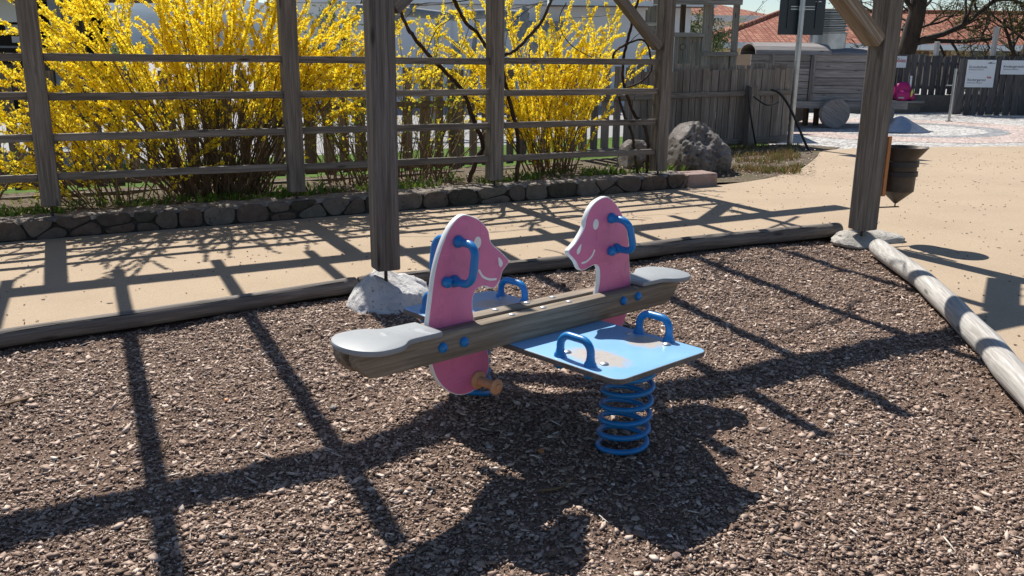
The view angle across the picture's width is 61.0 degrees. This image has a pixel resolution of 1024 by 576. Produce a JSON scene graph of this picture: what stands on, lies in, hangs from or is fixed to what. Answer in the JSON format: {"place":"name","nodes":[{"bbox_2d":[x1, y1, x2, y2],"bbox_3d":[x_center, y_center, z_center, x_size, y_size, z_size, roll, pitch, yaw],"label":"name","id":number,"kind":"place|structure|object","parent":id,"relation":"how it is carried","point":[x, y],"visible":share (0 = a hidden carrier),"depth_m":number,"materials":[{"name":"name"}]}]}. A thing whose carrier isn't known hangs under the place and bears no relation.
{"place":"outdoors","nodes":[
{"label":"outdoors","id":0,"kind":"place"},
{"bbox_2d":[105,0,276,54],"bbox_3d":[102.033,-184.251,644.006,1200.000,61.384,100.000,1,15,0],"label":"building","id":1,"kind":"structure","parent":0,"point":[144,12],"depth_m":621.01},
{"bbox_2d":[0,160,632,216],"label":"bed earth","id":2,"kind":"structure","parent":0,"point":[26,202],"depth_m":9.01,"materials":[{"name":"soil"}]},
{"bbox_2d":[0,52,85,198],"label":"forsythia bush","id":3,"kind":"object","parent":2,"relation":"on","point":[67,79],"visible":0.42,"depth_m":7.62,"materials":[{"name":"yellow plant"}]},
{"bbox_2d":[0,64,240,209],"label":"forsythia bush","id":4,"kind":"object","parent":2,"relation":"on","point":[80,149],"visible":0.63,"depth_m":7.88,"materials":[{"name":"yellow plant"}]},
{"bbox_2d":[0,0,421,198],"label":"forsythia bush","id":5,"kind":"object","parent":2,"relation":"on","point":[216,75],"visible":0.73,"depth_m":8.30,"materials":[{"name":"yellow plant"}]},
{"bbox_2d":[0,163,582,199],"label":"kerb board","id":6,"kind":"object","parent":2,"relation":"on","point":[124,192],"visible":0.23,"depth_m":8.71,"materials":[{"name":"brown wood"}]},
{"bbox_2d":[0,161,687,216],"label":"weeds","id":7,"kind":"object","parent":2,"relation":"on","point":[211,197],"visible":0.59,"depth_m":8.48,"materials":[{"name":"green plant"}]},
{"bbox_2d":[248,0,574,186],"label":"forsythia bush","id":8,"kind":"object","parent":2,"relation":"on","point":[339,145],"visible":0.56,"depth_m":9.33,"materials":[{"name":"yellow plant"}]},
{"bbox_2d":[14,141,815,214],"bbox_3d":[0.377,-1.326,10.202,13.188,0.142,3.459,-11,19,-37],"label":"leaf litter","id":9,"kind":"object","parent":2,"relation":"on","point":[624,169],"visible":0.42,"depth_m":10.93,"materials":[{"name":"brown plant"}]},
{"bbox_2d":[404,0,654,176],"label":"forsythia bush","id":10,"kind":"object","parent":2,"relation":"on","point":[566,80],"visible":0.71,"depth_m":9.93,"materials":[{"name":"yellow plant"}]},
{"bbox_2d":[0,137,767,193],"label":"lawn","id":11,"kind":"structure","parent":0,"point":[12,190],"depth_m":11.97,"materials":[{"name":"green plant"}]},
{"bbox_2d":[0,62,817,184],"bbox_3d":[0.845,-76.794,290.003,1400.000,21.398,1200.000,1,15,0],"label":"ground","id":12,"kind":"structure","parent":0,"point":[151,66],"depth_m":18.17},
{"bbox_2d":[0,0,158,123],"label":"wooden shelter","id":13,"kind":"object","parent":12,"relation":"on","point":[8,43],"visible":0.17,"depth_m":13.66,"materials":[{"name":"grey wood"}]},
{"bbox_2d":[107,13,149,127],"bbox_3d":[-7.986,-4.039,16.294,2.127,2.220,2.416,-11,19,-38],"label":"pale green tree","id":14,"kind":"object","parent":12,"relation":"on","point":[114,49],"visible":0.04,"depth_m":16.11,"materials":[{"name":"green plant"}]},
{"bbox_2d":[298,0,363,75],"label":"pale green tree","id":15,"kind":"object","parent":12,"relation":"on","point":[330,24],"visible":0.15,"depth_m":20.00,"materials":[{"name":"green plant"}]},
{"bbox_2d":[317,3,554,123],"bbox_3d":[-1.613,-4.497,17.663,5.029,2.447,1.402,2,15,3],"label":"log climbing frame","id":16,"kind":"object","parent":12,"relation":"on","point":[481,14],"visible":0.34,"depth_m":17.13,"materials":[{"name":"brown wood"}]},
{"bbox_2d":[296,0,716,105],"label":"school building","id":17,"kind":"structure","parent":12,"relation":"on","point":[579,8],"depth_m":26.53,"materials":[{"name":"tile"}]},
{"bbox_2d":[453,42,459,57],"bbox_3d":[-1.700,-7.288,26.683,0.193,0.534,0.070,1,15,0],"label":"window","id":18,"kind":"structure","parent":17,"relation":"in","point":[454,47],"depth_m":26.64,"materials":[{"name":"grey glass"}]},
{"bbox_2d":[528,43,532,67],"bbox_3d":[0.556,-7.359,26.658,0.151,1.258,0.070,1,15,0],"label":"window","id":19,"kind":"structure","parent":17,"relation":"in","point":[530,49],"depth_m":26.67,"materials":[{"name":"grey glass"}]},
{"bbox_2d":[551,37,561,66],"bbox_3d":[1.366,-7.208,26.696,0.300,0.944,0.070,1,15,0],"label":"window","id":20,"kind":"structure","parent":17,"relation":"in","point":[554,40],"depth_m":26.62,"materials":[{"name":"grey glass"}]},
{"bbox_2d":[645,0,742,130],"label":"play tower","id":21,"kind":"structure","parent":12,"relation":"on","point":[684,44],"depth_m":16.56,"materials":[{"name":"grey wood"}]},
{"bbox_2d":[690,8,745,62],"bbox_3d":[6.447,-8.090,28.737,1.876,3.769,2.724,-3,15,-14],"label":"pine tree","id":22,"kind":"object","parent":12,"relation":"on","point":[718,45],"visible":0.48,"depth_m":28.32,"materials":[{"name":"green plant"}]},
{"bbox_2d":[690,5,766,32],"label":"white house","id":23,"kind":"structure","parent":12,"relation":"on","point":[720,11],"depth_m":54.30,"materials":[{"name":"paint"}]},
{"bbox_2d":[690,9,1023,84],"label":"tiled house","id":24,"kind":"structure","parent":12,"relation":"on","point":[764,28],"depth_m":41.52,"materials":[{"name":"tile"}]},
{"bbox_2d":[915,51,928,66],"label":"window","id":25,"kind":"structure","parent":24,"relation":"in","point":[926,52],"depth_m":41.30,"materials":[{"name":"grey glass"}]},
{"bbox_2d":[937,51,946,66],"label":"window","id":26,"kind":"structure","parent":24,"relation":"in","point":[940,53],"depth_m":41.30,"materials":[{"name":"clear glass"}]},
{"bbox_2d":[970,51,986,59],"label":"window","id":27,"kind":"structure","parent":24,"relation":"in","point":[974,52],"depth_m":41.29,"materials":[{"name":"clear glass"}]},
{"bbox_2d":[995,51,1010,59],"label":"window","id":28,"kind":"structure","parent":24,"relation":"in","point":[1004,54],"depth_m":41.28,"materials":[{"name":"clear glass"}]},
{"bbox_2d":[720,0,1023,94],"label":"budding tree","id":29,"kind":"object","parent":12,"relation":"on","point":[910,40],"visible":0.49,"depth_m":25.10,"materials":[{"name":"brown plant"}]},
{"bbox_2d":[926,0,1023,61],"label":"budding tree","id":30,"kind":"object","parent":12,"relation":"on","point":[1019,27],"visible":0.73,"depth_m":24.91,"materials":[{"name":"brown plant"}]},
{"bbox_2d":[3,144,839,194],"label":"bed soil","id":31,"kind":"structure","parent":0,"point":[744,177],"depth_m":12.14,"materials":[{"name":"brown soil"}]},
{"bbox_2d":[0,170,685,242],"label":"stone wall","id":32,"kind":"structure","parent":31,"relation":"on","point":[25,227],"depth_m":8.04,"materials":[{"name":"grey stone"}]},
{"bbox_2d":[0,0,903,281],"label":"wooden pergola","id":33,"kind":"object","parent":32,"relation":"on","point":[878,30],"visible":0.99,"depth_m":7.26,"materials":[{"name":"wood"}]},
{"bbox_2d":[342,0,484,182],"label":"climbing vine","id":34,"kind":"object","parent":33,"relation":"attached to","point":[469,109],"visible":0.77,"depth_m":8.58,"materials":[{"name":"brown plant"}]},
{"bbox_2d":[452,0,621,181],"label":"climbing vine","id":35,"kind":"object","parent":33,"relation":"attached to","point":[516,49],"visible":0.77,"depth_m":8.88,"materials":[{"name":"brown plant"}]},
{"bbox_2d":[560,0,652,172],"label":"climbing vine","id":36,"kind":"object","parent":33,"relation":"attached to","point":[626,44],"visible":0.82,"depth_m":9.55,"materials":[{"name":"brown plant"}]},
{"bbox_2d":[879,136,929,207],"bbox_3d":[3.098,-0.934,6.964,0.419,0.576,0.336,1,15,0],"label":"funnel hopper","id":37,"kind":"object","parent":33,"relation":"attached to","point":[901,166],"visible":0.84,"depth_m":6.85,"materials":[{"name":"metal"}]},
{"bbox_2d":[0,63,792,190],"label":"picket fence","id":38,"kind":"object","parent":31,"relation":"on","point":[699,97],"visible":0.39,"depth_m":12.77,"materials":[{"name":"grey wood"}]},
{"bbox_2d":[747,85,755,146],"bbox_3d":[3.784,-2.657,13.555,0.101,0.995,0.564,11,18,35],"label":"black hose","id":39,"kind":"object","parent":38,"relation":"hanging from","point":[751,115],"visible":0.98,"depth_m":13.32,"materials":[{"name":"rubber"}]},
{"bbox_2d":[753,95,778,105],"bbox_3d":[3.960,-2.902,13.449,0.517,0.157,0.121,-6,16,-23],"label":"black hose","id":40,"kind":"object","parent":38,"relation":"hanging from","point":[757,99],"visible":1,"depth_m":13.39,"materials":[{"name":"rubber"}]},
{"bbox_2d":[617,139,649,168],"bbox_3d":[1.627,-1.730,11.562,0.474,0.507,0.477,-2,15,-11],"label":"boulder","id":41,"kind":"object","parent":31,"relation":"on","point":[625,162],"visible":0.45,"depth_m":11.39,"materials":[{"name":"grey stone"}]},
{"bbox_2d":[676,170,716,187],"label":"stone block","id":42,"kind":"structure","parent":31,"relation":"on","point":[699,178],"depth_m":9.94,"materials":[{"name":"pink stone"}]},
{"bbox_2d":[667,121,732,183],"bbox_3d":[2.352,-1.683,11.206,0.925,0.936,1.045,1,15,0],"label":"boulder","id":43,"kind":"object","parent":31,"relation":"on","point":[694,145],"visible":0.6,"depth_m":10.85,"materials":[{"name":"grey stone"}]},
{"bbox_2d":[722,142,803,173],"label":"grass tufts","id":44,"kind":"object","parent":31,"relation":"on","point":[790,154],"visible":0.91,"depth_m":12.18,"materials":[{"name":"green plant"}]},
{"bbox_2d":[770,88,810,149],"bbox_3d":[4.414,-2.667,13.752,0.712,0.969,0.270,6,16,20],"label":"black hose","id":45,"kind":"object","parent":31,"relation":"on","point":[792,113],"visible":0.96,"depth_m":13.72,"materials":[{"name":"rubber"}]},
{"bbox_2d":[0,237,1023,575],"bbox_3d":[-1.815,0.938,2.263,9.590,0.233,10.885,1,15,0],"label":"mulch bed","id":46,"kind":"object","parent":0,"point":[524,519],"visible":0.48,"depth_m":3.40,"materials":[{"name":"wood"}]},
{"bbox_2d":[0,393,47,406],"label":"stick","id":47,"kind":"object","parent":46,"relation":"on","point":[19,400],"visible":1,"depth_m":3.89,"materials":[{"name":"brown wood"}]},
{"bbox_2d":[156,438,169,456],"bbox_3d":[-1.378,0.629,3.431,0.011,0.021,0.132,1,15,0],"label":"stick","id":48,"kind":"object","parent":46,"relation":"on","point":[164,446],"visible":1,"depth_m":3.43,"materials":[{"name":"brown wood"}]},
{"bbox_2d":[0,277,358,347],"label":"edging log","id":49,"kind":"object","parent":46,"relation":"on","point":[45,331],"visible":0.97,"depth_m":4.97,"materials":[{"name":"grey wood"}]},
{"bbox_2d":[346,269,427,314],"bbox_3d":[-0.751,0.100,5.465,0.591,0.472,0.584,-7,17,-28],"label":"rock","id":50,"kind":"object","parent":46,"relation":"on","point":[375,292],"visible":0.56,"depth_m":5.28,"materials":[{"name":"grey stone"}]},
{"bbox_2d":[357,255,573,282],"bbox_3d":[-0.121,-0.131,6.040,1.929,0.095,0.108,-7,17,-24],"label":"edging log","id":51,"kind":"object","parent":46,"relation":"on","point":[537,264],"visible":0.27,"depth_m":6.10,"materials":[{"name":"brown wood"}]},
{"bbox_2d":[330,196,704,454],"bbox_3d":[0.110,0.156,3.425,1.258,0.990,1.559,2,15,7],"label":"spring seesaw","id":52,"kind":"object","parent":46,"relation":"on","point":[457,334],"visible":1,"depth_m":3.21,"materials":[{"name":"laminate"}]},
{"bbox_2d":[25,273,1023,575],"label":"wood splinters","id":53,"kind":"object","parent":46,"relation":"on","point":[489,429],"visible":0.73,"depth_m":3.38,"materials":[{"name":"brown wood"}]},
{"bbox_2d":[538,477,572,491],"bbox_3d":[0.160,0.698,3.067,0.141,0.024,0.032,-7,17,-28],"label":"stick","id":54,"kind":"object","parent":46,"relation":"on","point":[559,487],"visible":1,"depth_m":3.05,"materials":[{"name":"brown wood"}]},
{"bbox_2d":[672,552,680,558],"bbox_3d":[0.506,0.824,2.674,0.030,0.019,0.032,5,15,15],"label":"pebble","id":55,"kind":"object","parent":46,"relation":"on","point":[676,555],"visible":1,"depth_m":2.67,"materials":[{"name":"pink stone"}]},
{"bbox_2d":[629,223,842,259],"bbox_3d":[1.754,-0.380,6.903,2.182,0.124,0.166,-7,17,-24],"label":"edging log","id":56,"kind":"object","parent":46,"relation":"on","point":[714,241],"visible":0.9,"depth_m":6.87,"materials":[{"name":"grey wood"}]},
{"bbox_2d":[831,229,904,249],"bbox_3d":[2.872,-0.391,7.100,0.596,0.176,0.408,-6,16,-22],"label":"flat stone","id":57,"kind":"object","parent":46,"relation":"on","point":[851,239],"visible":0.66,"depth_m":6.98,"materials":[{"name":"grey stone"}]},
{"bbox_2d":[869,239,1023,409],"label":"edging log","id":58,"kind":"object","parent":46,"relation":"on","point":[1003,362],"visible":1,"depth_m":4.71,"materials":[{"name":"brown wood"}]},
{"bbox_2d":[0,146,1023,362],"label":"sand path","id":59,"kind":"structure","parent":0,"point":[65,277],"depth_m":7.13,"materials":[{"name":"beige sand"}]},
{"bbox_2d":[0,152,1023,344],"bbox_3d":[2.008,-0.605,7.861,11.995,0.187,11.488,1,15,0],"label":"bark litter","id":60,"kind":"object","parent":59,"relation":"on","point":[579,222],"visible":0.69,"depth_m":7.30,"materials":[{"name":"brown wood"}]},
{"bbox_2d":[247,0,1020,13],"label":"sky","id":61,"kind":"structure","parent":0,"point":[771,6],"materials":[{"name":"white"}]},
{"bbox_2d":[715,85,1023,149],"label":"plaza paving","id":62,"kind":"structure","parent":0,"point":[943,130],"depth_m":17.45,"materials":[{"name":"grey stone"}]},
{"bbox_2d":[777,0,825,146],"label":"sign pole","id":63,"kind":"object","parent":62,"relation":"on","point":[799,18],"visible":0.92,"depth_m":13.76,"materials":[{"name":"grey metal"}]},
{"bbox_2d":[850,100,924,112],"bbox_3d":[9.536,-4.651,22.296,1.866,0.318,0.440,1,15,0],"label":"plank bench","id":64,"kind":"object","parent":62,"relation":"on","point":[913,106],"visible":0.36,"depth_m":22.19,"materials":[{"name":"grey wood"}]},
{"bbox_2d":[893,76,914,100],"bbox_3d":[10.017,-5.083,22.125,0.526,0.624,0.391,1,15,0],"label":"backpack","id":65,"kind":"object","parent":64,"relation":"on","point":[902,91],"visible":1,"depth_m":22.06,"materials":[{"name":"fabric"}]},
{"bbox_2d":[788,119,1023,142],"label":"paving band","id":66,"kind":"object","parent":62,"relation":"on","point":[1016,135],"visible":0.62,"depth_m":16.14,"materials":[{"name":"grey stone"}]},
{"bbox_2d":[736,9,907,127],"bbox_3d":[6.585,-4.601,18.205,3.673,2.345,1.770,1,15,0],"label":"play train","id":67,"kind":"object","parent":66,"relation":"on","point":[831,79],"visible":0.47,"depth_m":17.68,"materials":[{"name":"grey wood"}]},
{"bbox_2d":[946,69,956,121],"bbox_3d":[9.753,-4.277,19.296,0.238,1.147,0.158,-6,16,-23],"label":"gate post","id":68,"kind":"object","parent":66,"relation":"on","point":[952,95],"visible":1,"depth_m":19.29,"materials":[{"name":"grey metal"}]},
{"bbox_2d":[808,122,1009,137],"bbox_3d":[7.963,-3.209,17.532,3.666,0.045,3.714,1,15,0],"label":"paving ring","id":69,"kind":"object","parent":62,"relation":"on","point":[994,132],"visible":0.68,"depth_m":16.55,"materials":[{"name":"stone"}]},
{"bbox_2d":[889,116,929,132],"bbox_3d":[7.612,-3.228,17.037,1.120,0.290,1.120,1,15,0],"label":"metal cone","id":70,"kind":"object","parent":62,"relation":"on","point":[900,124],"visible":0.86,"depth_m":16.74,"materials":[{"name":"metal"}]},
{"bbox_2d":[809,94,1010,111],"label":"concrete wall","id":71,"kind":"structure","parent":62,"relation":"on","point":[936,103],"depth_m":22.50,"materials":[{"name":"grey concrete"}]},
{"bbox_2d":[893,27,1023,94],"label":"dark fence","id":72,"kind":"object","parent":71,"relation":"on","point":[939,88],"visible":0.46,"depth_m":22.42,"materials":[{"name":"grey wood"}]},
{"bbox_2d":[896,56,906,67],"bbox_3d":[9.929,-5.805,22.305,0.392,0.287,0.021,1,15,0],"label":"notice board","id":73,"kind":"object","parent":72,"relation":"attached to","point":[901,61],"visible":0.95,"depth_m":22.30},
{"bbox_2d":[952,59,1023,114],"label":"wooden gate","id":74,"kind":"structure","parent":62,"relation":"on","point":[970,106],"depth_m":21.36,"materials":[{"name":"grey wood"}]},
{"bbox_2d":[964,60,996,86],"bbox_3d":[11.430,-5.231,21.204,0.696,0.650,0.015,1,15,0],"label":"notice board","id":75,"kind":"object","parent":74,"relation":"attached to","point":[980,73],"visible":1,"depth_m":21.20,"materials":[{"name":"white plastic"}]},
{"bbox_2d":[1000,60,1023,74],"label":"notice board","id":76,"kind":"object","parent":74,"relation":"attached to","point":[1012,67],"visible":1,"depth_m":21.16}
]}

